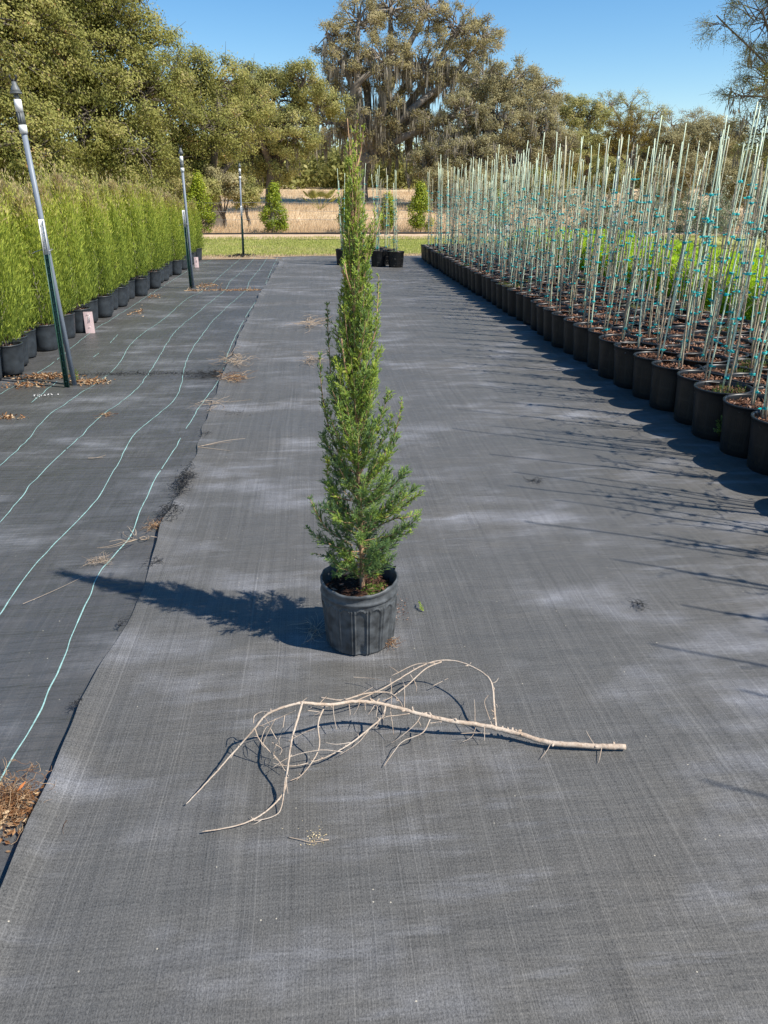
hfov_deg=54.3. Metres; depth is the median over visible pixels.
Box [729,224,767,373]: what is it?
staked pot
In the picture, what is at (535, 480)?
dry weed
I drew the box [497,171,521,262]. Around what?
staked pot
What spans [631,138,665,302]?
staked pot
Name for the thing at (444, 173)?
scrub bush
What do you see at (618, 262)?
potted lime plant
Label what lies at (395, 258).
staked pot
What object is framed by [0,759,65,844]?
dry thatch clump
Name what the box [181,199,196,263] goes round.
potted juniper
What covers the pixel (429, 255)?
staked pot
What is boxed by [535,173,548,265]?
staked pot
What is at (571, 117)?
oak tree
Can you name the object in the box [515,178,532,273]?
staked pot
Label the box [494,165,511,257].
staked pot
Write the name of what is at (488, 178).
scrub bush
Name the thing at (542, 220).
staked pot
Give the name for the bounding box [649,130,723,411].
staked pot
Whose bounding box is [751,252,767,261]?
potted lime plant
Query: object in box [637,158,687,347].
staked pot
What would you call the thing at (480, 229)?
staked pot
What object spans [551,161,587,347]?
staked pot
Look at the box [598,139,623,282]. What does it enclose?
staked pot
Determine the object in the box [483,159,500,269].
staked pot
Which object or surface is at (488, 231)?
staked pot
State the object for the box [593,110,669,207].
round tree
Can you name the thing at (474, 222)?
staked pot
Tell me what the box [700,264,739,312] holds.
potted lime plant
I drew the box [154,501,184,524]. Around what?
frayed threads
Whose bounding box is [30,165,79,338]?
potted juniper
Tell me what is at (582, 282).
staked pot
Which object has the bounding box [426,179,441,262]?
staked pot
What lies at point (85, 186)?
potted juniper
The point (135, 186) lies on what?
potted juniper
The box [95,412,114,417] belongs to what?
dry weed
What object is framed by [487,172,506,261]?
staked pot
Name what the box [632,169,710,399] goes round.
staked pot
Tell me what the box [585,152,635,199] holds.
scrub bush
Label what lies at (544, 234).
staked pot
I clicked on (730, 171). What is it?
scrub bush
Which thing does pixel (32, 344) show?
potted juniper
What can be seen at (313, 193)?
palmetto
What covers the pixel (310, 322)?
dry weed
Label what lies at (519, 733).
dead branch
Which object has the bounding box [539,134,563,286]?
staked pot
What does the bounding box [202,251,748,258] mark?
bare soil strip
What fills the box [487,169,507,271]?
staked pot
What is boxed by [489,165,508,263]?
staked pot
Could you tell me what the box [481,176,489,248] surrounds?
staked pot
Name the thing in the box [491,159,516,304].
staked pot
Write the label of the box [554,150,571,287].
staked pot
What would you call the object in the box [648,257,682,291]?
potted lime plant
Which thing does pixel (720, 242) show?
lawn
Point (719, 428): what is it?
green weed
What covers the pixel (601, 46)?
sky
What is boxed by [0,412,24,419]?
spilled mulch
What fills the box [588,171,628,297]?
staked pot
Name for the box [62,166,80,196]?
potted juniper
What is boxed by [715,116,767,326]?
staked pot
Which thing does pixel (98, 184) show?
potted juniper
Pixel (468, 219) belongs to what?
staked pot
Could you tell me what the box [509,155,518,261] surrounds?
staked pot
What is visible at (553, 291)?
staked pot
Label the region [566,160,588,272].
staked pot
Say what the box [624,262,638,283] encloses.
potted lime plant
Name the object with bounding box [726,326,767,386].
staked pot
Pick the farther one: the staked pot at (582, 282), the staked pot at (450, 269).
the staked pot at (450, 269)
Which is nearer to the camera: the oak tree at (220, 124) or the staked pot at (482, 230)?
the staked pot at (482, 230)
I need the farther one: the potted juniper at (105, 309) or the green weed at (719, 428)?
the potted juniper at (105, 309)
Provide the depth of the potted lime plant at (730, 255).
10.75 m
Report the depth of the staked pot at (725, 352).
5.96 m
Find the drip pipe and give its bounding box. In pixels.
[202,231,681,234]
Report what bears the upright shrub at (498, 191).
on the ground at (398, 190)
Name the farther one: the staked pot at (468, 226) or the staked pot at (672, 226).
the staked pot at (468, 226)
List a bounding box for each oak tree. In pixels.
[0,0,99,190]
[5,0,202,193]
[120,40,285,229]
[219,55,355,206]
[304,0,510,204]
[403,50,584,194]
[535,90,627,200]
[595,86,676,192]
[633,113,750,202]
[659,105,724,149]
[688,0,767,179]
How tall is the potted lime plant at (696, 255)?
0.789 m
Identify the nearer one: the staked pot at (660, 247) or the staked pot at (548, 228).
the staked pot at (660, 247)
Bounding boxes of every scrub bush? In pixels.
[0,144,82,187]
[93,150,159,191]
[158,170,226,212]
[202,163,250,231]
[229,172,264,225]
[419,159,471,209]
[460,169,519,212]
[517,165,573,211]
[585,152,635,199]
[636,150,713,217]
[693,156,767,221]
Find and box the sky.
[3,0,767,186]
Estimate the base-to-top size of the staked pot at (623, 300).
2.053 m
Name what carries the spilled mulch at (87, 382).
on the old weed mat at (68, 499)
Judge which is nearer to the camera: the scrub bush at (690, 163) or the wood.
the scrub bush at (690, 163)
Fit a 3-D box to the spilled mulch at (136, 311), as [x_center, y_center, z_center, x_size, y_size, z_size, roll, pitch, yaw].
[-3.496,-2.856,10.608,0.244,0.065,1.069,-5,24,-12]
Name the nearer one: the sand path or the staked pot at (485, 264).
the staked pot at (485, 264)
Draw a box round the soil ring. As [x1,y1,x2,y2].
[226,253,255,256]
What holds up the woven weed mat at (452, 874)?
on the ground at (398, 190)
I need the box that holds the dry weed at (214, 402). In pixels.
[188,397,251,412]
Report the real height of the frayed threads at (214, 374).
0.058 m
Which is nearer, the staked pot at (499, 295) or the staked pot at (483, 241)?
the staked pot at (499, 295)
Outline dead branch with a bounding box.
[186,659,625,831]
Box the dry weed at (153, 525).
[141,519,162,533]
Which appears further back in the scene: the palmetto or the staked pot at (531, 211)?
the palmetto
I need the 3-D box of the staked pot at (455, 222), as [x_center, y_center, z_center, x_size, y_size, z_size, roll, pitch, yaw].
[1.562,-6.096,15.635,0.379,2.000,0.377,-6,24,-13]
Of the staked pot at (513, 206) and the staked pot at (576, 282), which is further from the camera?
the staked pot at (513, 206)
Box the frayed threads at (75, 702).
[69,694,81,710]
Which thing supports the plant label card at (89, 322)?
on the old weed mat at (68, 499)
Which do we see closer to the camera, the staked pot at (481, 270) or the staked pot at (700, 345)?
the staked pot at (700, 345)
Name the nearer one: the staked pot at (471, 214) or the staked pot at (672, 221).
the staked pot at (672, 221)
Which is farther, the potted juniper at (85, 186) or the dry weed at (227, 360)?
the potted juniper at (85, 186)
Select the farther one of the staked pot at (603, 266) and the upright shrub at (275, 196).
the upright shrub at (275, 196)
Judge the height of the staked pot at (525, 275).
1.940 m
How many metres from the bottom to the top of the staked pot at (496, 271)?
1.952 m
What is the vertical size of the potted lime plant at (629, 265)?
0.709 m
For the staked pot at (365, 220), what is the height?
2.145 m
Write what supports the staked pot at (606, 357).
on the woven weed mat at (452, 874)
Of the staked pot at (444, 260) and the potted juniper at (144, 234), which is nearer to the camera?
the potted juniper at (144, 234)
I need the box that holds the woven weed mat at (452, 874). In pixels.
[0,256,767,1023]
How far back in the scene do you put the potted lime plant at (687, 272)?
9.62 m
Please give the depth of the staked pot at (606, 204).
9.73 m
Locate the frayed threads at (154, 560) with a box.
[143,555,164,565]
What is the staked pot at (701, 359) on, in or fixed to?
on the woven weed mat at (452, 874)
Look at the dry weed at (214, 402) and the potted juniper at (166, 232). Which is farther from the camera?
the potted juniper at (166, 232)
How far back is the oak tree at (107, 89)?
25.03 m
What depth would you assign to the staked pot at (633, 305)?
8.53 m
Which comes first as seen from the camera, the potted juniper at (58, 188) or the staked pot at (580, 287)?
the potted juniper at (58, 188)
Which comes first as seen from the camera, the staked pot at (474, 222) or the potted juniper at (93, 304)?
the potted juniper at (93, 304)
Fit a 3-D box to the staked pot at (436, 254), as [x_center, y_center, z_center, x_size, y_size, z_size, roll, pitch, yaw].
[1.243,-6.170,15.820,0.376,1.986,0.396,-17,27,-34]
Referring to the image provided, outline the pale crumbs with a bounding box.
[300,831,326,845]
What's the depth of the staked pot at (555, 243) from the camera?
11.33 m
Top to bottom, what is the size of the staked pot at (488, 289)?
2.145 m
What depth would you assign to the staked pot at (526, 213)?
12.93 m
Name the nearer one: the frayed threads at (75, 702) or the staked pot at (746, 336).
the frayed threads at (75, 702)
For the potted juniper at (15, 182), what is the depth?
10.23 m
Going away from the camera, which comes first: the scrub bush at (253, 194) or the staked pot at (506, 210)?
the staked pot at (506, 210)
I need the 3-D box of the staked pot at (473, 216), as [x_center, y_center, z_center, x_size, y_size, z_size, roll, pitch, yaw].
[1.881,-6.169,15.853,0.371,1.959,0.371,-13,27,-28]
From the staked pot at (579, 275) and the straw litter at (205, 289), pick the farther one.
the straw litter at (205, 289)
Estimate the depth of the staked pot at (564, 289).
9.95 m
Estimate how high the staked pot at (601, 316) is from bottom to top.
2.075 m
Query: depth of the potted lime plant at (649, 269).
10.54 m
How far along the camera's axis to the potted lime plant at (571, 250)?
14.02 m
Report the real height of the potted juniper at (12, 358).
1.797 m
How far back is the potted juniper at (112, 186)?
11.44 m
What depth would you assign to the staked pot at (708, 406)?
5.05 m
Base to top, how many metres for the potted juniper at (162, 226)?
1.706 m
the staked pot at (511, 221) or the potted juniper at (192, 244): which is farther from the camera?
the potted juniper at (192, 244)
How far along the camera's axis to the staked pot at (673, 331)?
6.92 m
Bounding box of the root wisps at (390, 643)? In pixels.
[385,636,402,649]
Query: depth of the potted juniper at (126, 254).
11.26 m
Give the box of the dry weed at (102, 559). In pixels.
[82,553,111,566]
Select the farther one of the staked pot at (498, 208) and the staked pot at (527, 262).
the staked pot at (498, 208)
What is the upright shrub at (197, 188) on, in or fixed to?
on the ground at (398, 190)
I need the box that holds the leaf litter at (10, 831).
[0,777,46,851]
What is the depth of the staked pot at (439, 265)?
15.53 m
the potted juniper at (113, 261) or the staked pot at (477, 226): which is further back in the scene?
the staked pot at (477, 226)
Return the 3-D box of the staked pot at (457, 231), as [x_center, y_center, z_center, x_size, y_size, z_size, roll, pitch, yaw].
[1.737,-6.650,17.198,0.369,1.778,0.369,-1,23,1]
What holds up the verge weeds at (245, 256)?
on the bare soil strip
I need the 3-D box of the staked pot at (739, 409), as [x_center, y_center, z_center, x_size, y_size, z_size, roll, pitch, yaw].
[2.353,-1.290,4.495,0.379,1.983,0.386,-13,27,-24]
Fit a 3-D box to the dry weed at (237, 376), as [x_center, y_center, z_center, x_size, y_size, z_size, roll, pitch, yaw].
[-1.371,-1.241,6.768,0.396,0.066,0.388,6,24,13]
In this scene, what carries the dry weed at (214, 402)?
on the old weed mat at (68, 499)
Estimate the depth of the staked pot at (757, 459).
4.49 m
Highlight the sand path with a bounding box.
[203,231,751,239]
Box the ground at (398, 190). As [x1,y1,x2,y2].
[203,186,765,236]
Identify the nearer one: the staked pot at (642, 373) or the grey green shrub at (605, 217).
the staked pot at (642, 373)
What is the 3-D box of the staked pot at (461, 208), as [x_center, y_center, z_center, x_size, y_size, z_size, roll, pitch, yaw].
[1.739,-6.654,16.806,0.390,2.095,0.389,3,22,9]
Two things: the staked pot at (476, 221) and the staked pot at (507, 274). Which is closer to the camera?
the staked pot at (507, 274)
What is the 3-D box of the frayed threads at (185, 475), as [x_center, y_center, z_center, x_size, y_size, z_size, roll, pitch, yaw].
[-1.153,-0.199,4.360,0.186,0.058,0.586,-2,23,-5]
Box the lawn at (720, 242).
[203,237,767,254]
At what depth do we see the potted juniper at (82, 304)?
9.15 m
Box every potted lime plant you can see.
[539,234,558,258]
[558,237,585,264]
[579,239,607,270]
[583,245,608,271]
[598,247,615,276]
[598,247,631,275]
[603,249,632,279]
[616,253,641,281]
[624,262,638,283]
[628,248,665,286]
[641,255,675,289]
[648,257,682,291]
[656,256,696,297]
[662,240,679,248]
[668,245,692,256]
[671,262,712,301]
[673,243,692,249]
[685,270,715,307]
[690,250,713,262]
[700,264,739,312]
[709,250,739,260]
[714,259,740,272]
[716,274,754,314]
[724,278,763,318]
[729,254,755,260]
[736,279,767,323]
[747,258,767,270]
[748,247,767,255]
[750,267,766,278]
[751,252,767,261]
[762,301,767,325]
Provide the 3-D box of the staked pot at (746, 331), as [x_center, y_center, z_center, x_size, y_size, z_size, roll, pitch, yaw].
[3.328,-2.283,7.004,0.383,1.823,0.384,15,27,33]
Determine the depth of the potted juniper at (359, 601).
2.55 m
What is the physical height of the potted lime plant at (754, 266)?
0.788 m
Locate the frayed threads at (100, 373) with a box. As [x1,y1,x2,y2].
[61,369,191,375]
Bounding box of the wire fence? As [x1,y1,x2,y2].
[201,194,720,232]
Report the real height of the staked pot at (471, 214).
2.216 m
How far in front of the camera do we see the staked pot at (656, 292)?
9.37 m
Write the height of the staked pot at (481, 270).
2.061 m
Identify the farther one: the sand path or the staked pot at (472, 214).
the sand path
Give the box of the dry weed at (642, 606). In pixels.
[626,598,650,611]
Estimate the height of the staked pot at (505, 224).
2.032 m
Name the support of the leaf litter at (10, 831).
on the old weed mat at (68, 499)
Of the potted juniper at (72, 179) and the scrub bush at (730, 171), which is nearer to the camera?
the potted juniper at (72, 179)
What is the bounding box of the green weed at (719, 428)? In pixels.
[713,414,722,434]
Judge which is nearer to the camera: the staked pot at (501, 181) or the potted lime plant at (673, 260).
the potted lime plant at (673, 260)
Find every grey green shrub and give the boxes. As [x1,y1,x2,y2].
[564,186,623,229]
[597,182,675,235]
[635,186,723,240]
[688,185,732,236]
[700,205,743,237]
[736,185,767,250]
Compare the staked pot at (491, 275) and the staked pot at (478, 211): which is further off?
the staked pot at (478, 211)
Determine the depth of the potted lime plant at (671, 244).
13.10 m
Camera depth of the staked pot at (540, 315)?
8.66 m
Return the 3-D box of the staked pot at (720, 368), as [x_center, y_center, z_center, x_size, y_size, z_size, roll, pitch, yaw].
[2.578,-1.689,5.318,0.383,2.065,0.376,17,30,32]
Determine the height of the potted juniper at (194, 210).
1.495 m
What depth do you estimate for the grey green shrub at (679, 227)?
17.79 m
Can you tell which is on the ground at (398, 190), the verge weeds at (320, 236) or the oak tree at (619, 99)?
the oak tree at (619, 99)
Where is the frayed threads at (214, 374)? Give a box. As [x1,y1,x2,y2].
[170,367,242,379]
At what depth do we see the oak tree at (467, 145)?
48.31 m
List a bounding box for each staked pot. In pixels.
[335,169,346,264]
[357,163,369,262]
[371,169,386,266]
[372,165,387,249]
[379,171,395,264]
[387,183,403,267]
[421,170,433,258]
[422,181,434,259]
[423,185,437,261]
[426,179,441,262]
[427,159,442,264]
[430,197,445,265]
[431,167,446,267]
[434,168,449,268]
[436,165,446,244]
[437,176,443,236]
[437,187,455,270]
[437,193,452,246]
[440,161,457,272]
[442,158,454,250]
[442,164,462,274]
[442,173,453,248]
[445,180,464,276]
[445,188,449,246]
[448,167,460,251]
[449,169,465,277]
[451,172,465,254]
[451,189,466,280]
[452,176,467,249]
[455,182,474,281]
[456,171,470,254]
[456,189,460,247]
[457,166,473,250]
[457,168,473,257]
[458,174,477,284]
[459,173,473,245]
[460,157,474,252]
[461,172,472,257]
[462,159,482,287]
[463,172,481,259]
[465,172,476,252]
[466,172,486,260]
[467,170,488,289]
[467,186,474,247]
[468,175,491,262]
[470,158,479,254]
[470,158,488,292]
[470,174,486,255]
[471,177,481,249]
[473,180,481,247]
[475,171,491,264]
[475,173,497,295]
[476,178,488,258]
[476,183,487,256]
[478,185,485,251]
[479,160,497,260]
[481,153,505,298]
[481,175,493,253]
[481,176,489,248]
[482,144,499,267]
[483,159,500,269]
[483,178,496,254]
[485,147,510,301]
[486,182,501,251]
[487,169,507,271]
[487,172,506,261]
[487,185,504,256]
[488,178,500,246]
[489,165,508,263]
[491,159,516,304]
[491,168,514,273]
[492,202,499,252]
[493,169,512,258]
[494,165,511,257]
[495,161,512,265]
[496,142,527,308]
[496,156,508,253]
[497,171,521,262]
[497,183,512,256]
[498,153,521,275]
[500,156,516,267]
[501,164,519,256]
[502,150,537,312]
[504,162,525,278]
[506,161,526,270]
[507,162,537,316]
[508,150,532,281]
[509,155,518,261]
[511,163,530,271]
[511,164,535,265]
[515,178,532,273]
[516,132,549,320]
[516,153,540,283]
[518,161,539,268]
[519,162,533,261]
[519,174,535,257]
[519,174,544,276]
[519,178,529,259]
[520,169,538,263]
[523,159,551,287]
[523,169,562,324]
[524,158,542,259]
[525,155,545,270]
[526,160,550,279]
[526,174,554,291]
[530,152,565,330]
[530,176,547,272]
[533,155,554,281]
[533,165,557,275]
[535,169,549,267]
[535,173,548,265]
[535,177,562,292]
[535,183,552,262]
[536,148,567,335]
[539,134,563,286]
[543,138,577,341]
[543,145,571,298]
[544,176,562,278]
[545,174,562,271]
[548,139,582,280]
[550,160,581,300]
[551,152,576,274]
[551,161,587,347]
[552,174,580,291]
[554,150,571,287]
[554,165,572,267]
[554,170,568,266]
[556,177,585,276]
[559,153,592,295]
[561,178,590,304]
[562,167,580,282]
[563,163,609,354]
[563,164,591,286]
[564,177,585,278]
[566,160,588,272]
[566,167,586,270]
[567,145,604,311]
[568,137,609,282]
[570,160,601,288]
[571,143,601,298]
[573,167,615,361]
[577,141,612,313]
[577,171,606,304]
[578,159,610,284]
[578,173,612,292]
[578,176,596,276]
[580,154,608,277]
[587,122,646,369]
[587,175,623,305]
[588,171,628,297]
[589,134,640,322]
[589,174,614,289]
[595,158,630,301]
[596,165,630,289]
[597,138,622,280]
[598,115,668,378]
[598,135,632,311]
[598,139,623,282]
[600,144,649,326]
[606,144,639,304]
[606,154,639,294]
[607,158,636,286]
[612,170,653,316]
[613,138,670,388]
[613,144,673,334]
[615,156,659,290]
[618,149,652,299]
[620,161,654,309]
[622,157,672,324]
[624,148,660,294]
[629,168,667,337]
[630,146,666,316]
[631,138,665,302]
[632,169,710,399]
[636,142,683,327]
[636,162,672,297]
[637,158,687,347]
[638,154,672,305]
[645,123,686,318]
[645,150,685,299]
[647,143,688,311]
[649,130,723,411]
[651,151,706,335]
[656,137,721,357]
[656,163,697,303]
[657,141,705,325]
[664,151,712,315]
[666,125,729,342]
[670,142,710,308]
[671,145,721,330]
[673,137,764,425]
[675,115,731,322]
[677,102,757,369]
[681,138,729,313]
[687,106,760,352]
[691,171,742,336]
[691,184,767,441]
[693,143,744,328]
[698,152,743,318]
[700,128,766,360]
[702,159,767,378]
[707,168,767,347]
[713,160,759,333]
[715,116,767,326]
[719,230,767,458]
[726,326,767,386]
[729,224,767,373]
[730,223,767,329]
[733,258,767,357]
[735,193,767,343]
[747,320,767,475]
[748,339,767,347]
[749,368,767,380]
[750,353,767,359]
[750,386,765,396]
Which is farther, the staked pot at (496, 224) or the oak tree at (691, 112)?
the oak tree at (691, 112)
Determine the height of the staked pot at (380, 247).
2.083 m
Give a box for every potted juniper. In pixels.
[0,160,33,322]
[0,181,40,357]
[0,200,32,364]
[0,226,25,374]
[0,307,10,379]
[2,171,24,190]
[7,176,59,350]
[8,172,26,195]
[8,176,23,198]
[17,165,40,195]
[19,175,68,338]
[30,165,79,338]
[40,154,96,332]
[41,165,49,192]
[41,168,90,306]
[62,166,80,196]
[62,178,99,321]
[68,164,80,187]
[73,163,115,311]
[74,167,99,259]
[76,173,115,316]
[85,179,123,308]
[91,169,128,305]
[92,178,102,194]
[100,171,137,298]
[105,180,132,300]
[116,167,148,295]
[120,169,148,277]
[121,173,155,289]
[130,181,159,269]
[134,178,164,287]
[145,187,167,282]
[147,183,171,280]
[148,183,172,275]
[151,182,175,275]
[161,184,179,255]
[162,192,184,274]
[169,189,187,268]
[181,196,194,252]
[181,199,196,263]
[187,195,204,259]
[188,209,198,256]
[304,113,426,654]
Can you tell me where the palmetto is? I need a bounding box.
[302,188,336,209]
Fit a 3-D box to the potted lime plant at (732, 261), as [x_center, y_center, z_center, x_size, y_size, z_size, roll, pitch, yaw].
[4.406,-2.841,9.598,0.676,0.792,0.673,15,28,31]
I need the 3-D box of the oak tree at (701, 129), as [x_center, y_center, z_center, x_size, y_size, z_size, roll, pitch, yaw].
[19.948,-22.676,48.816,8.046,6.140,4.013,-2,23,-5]
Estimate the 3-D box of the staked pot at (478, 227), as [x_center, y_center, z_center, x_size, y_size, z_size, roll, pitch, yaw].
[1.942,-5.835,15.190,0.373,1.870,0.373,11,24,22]
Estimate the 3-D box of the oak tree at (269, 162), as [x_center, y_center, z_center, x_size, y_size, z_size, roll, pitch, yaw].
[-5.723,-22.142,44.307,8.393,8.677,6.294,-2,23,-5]
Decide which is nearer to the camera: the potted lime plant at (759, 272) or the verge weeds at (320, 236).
the potted lime plant at (759, 272)
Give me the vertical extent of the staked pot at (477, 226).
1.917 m
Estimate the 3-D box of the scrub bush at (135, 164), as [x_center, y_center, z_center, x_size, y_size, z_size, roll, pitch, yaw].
[-8.978,-11.033,26.433,2.433,3.267,2.374,-2,23,-5]
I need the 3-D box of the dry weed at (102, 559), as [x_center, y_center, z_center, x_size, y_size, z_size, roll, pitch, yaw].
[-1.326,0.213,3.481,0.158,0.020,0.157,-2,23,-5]
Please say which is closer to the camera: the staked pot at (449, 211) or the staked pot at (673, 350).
the staked pot at (673, 350)
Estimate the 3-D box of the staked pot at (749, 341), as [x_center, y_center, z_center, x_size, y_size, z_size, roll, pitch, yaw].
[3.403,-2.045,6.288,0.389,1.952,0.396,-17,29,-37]
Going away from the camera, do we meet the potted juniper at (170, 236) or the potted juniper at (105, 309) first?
the potted juniper at (105, 309)
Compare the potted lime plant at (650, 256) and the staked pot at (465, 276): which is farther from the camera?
the staked pot at (465, 276)
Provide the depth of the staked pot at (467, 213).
16.38 m
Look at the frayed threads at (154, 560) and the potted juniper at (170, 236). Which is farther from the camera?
the potted juniper at (170, 236)
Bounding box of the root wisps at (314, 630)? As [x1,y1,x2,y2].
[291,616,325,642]
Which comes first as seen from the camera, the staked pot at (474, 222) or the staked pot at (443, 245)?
the staked pot at (474, 222)
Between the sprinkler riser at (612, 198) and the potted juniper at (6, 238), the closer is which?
the potted juniper at (6, 238)
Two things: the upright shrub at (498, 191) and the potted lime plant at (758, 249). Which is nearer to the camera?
the potted lime plant at (758, 249)
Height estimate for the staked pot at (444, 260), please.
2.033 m
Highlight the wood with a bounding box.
[8,129,767,189]
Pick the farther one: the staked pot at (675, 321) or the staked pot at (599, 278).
the staked pot at (599, 278)
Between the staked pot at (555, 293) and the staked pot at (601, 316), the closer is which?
the staked pot at (601, 316)
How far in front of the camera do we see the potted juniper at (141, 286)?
11.83 m
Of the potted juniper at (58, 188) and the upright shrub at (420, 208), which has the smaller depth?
the potted juniper at (58, 188)
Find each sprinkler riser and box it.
[8,74,76,387]
[178,145,194,287]
[237,161,244,256]
[607,146,621,246]
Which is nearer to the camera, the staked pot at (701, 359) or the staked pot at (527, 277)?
the staked pot at (701, 359)
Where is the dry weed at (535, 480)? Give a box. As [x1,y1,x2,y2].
[523,476,544,482]
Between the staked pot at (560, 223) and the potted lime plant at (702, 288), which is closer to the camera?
the potted lime plant at (702, 288)
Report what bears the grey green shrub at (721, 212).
on the bare soil strip
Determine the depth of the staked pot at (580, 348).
7.36 m
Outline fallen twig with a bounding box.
[288,837,328,842]
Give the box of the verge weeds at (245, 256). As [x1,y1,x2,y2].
[203,252,418,257]
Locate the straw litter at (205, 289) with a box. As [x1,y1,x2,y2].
[184,287,261,291]
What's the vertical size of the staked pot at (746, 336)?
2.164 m
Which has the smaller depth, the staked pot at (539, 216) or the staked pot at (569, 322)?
the staked pot at (569, 322)
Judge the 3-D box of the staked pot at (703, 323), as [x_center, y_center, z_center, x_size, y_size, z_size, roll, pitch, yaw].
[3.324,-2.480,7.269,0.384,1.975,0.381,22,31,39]
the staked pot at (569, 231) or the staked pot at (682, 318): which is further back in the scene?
the staked pot at (569, 231)
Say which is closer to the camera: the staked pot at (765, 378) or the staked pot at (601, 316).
the staked pot at (765, 378)
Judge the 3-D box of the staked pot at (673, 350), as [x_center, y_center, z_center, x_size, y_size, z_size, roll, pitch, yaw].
[2.484,-1.936,6.039,0.388,1.947,0.397,20,31,39]
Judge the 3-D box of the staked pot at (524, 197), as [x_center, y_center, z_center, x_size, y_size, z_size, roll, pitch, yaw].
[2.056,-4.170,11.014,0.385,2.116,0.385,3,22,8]
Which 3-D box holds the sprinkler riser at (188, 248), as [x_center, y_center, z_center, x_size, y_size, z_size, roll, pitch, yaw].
[-3.388,-4.950,12.726,0.198,2.322,0.104,-20,30,-38]
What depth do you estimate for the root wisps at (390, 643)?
2.79 m
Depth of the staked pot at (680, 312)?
8.05 m
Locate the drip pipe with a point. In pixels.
(335, 233)
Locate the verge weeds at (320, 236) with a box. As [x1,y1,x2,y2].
[201,233,751,239]
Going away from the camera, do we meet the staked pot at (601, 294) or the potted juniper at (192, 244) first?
the staked pot at (601, 294)
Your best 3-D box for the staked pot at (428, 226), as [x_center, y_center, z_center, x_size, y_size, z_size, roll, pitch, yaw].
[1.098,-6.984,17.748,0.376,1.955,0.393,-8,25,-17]
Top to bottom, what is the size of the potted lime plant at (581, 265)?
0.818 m
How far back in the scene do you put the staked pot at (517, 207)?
11.28 m
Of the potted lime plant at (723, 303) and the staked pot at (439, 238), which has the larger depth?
the staked pot at (439, 238)
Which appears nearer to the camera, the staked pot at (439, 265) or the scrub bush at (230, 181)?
the staked pot at (439, 265)
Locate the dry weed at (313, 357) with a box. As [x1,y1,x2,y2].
[297,349,327,367]
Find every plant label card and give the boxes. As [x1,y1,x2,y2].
[83,312,94,332]
[194,257,198,267]
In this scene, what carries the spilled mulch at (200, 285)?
on the old weed mat at (68, 499)
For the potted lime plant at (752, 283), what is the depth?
8.37 m
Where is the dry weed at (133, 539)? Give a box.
[99,526,153,547]
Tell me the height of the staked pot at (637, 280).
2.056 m
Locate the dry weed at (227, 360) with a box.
[206,347,258,366]
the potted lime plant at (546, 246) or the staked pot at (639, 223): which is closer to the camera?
the staked pot at (639, 223)
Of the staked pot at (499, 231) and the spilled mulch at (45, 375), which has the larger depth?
the staked pot at (499, 231)
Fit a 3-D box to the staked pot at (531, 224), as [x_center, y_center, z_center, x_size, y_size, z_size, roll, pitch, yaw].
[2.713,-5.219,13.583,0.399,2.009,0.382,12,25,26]
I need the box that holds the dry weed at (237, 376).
[216,369,257,381]
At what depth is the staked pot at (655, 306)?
8.37 m
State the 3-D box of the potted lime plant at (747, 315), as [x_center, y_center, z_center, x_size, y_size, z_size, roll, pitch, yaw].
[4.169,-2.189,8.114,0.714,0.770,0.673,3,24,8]
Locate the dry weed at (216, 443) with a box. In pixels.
[198,438,244,450]
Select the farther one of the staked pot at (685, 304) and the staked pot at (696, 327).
the staked pot at (685, 304)
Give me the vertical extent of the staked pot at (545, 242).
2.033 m
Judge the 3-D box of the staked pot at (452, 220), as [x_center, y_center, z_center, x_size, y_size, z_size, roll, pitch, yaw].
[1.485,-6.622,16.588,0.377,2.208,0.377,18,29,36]
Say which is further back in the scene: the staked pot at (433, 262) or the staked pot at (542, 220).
the staked pot at (433, 262)
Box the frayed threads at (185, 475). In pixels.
[168,461,199,497]
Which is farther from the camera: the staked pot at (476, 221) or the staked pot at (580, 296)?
the staked pot at (476, 221)
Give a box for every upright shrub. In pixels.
[181,169,218,231]
[257,179,288,232]
[335,182,348,229]
[379,191,399,231]
[404,178,436,231]
[488,189,511,225]
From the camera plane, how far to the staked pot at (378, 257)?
16.48 m
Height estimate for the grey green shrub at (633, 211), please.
2.114 m
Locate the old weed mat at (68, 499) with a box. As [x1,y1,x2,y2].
[0,257,282,887]
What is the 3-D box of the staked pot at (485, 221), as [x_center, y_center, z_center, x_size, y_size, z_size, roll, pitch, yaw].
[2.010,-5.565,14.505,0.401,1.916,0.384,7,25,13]
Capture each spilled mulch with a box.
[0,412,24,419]
[2,380,50,388]
[4,371,89,382]
[69,376,115,385]
[127,305,142,316]
[195,282,220,287]
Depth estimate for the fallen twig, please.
1.96 m
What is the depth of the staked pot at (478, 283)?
12.00 m
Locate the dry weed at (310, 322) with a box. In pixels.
[284,313,333,330]
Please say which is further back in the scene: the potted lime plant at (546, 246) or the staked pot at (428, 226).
the staked pot at (428, 226)
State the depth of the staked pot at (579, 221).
11.14 m
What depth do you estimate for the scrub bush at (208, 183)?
29.70 m
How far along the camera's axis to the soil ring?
19.39 m
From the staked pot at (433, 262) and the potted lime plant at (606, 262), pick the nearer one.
the potted lime plant at (606, 262)

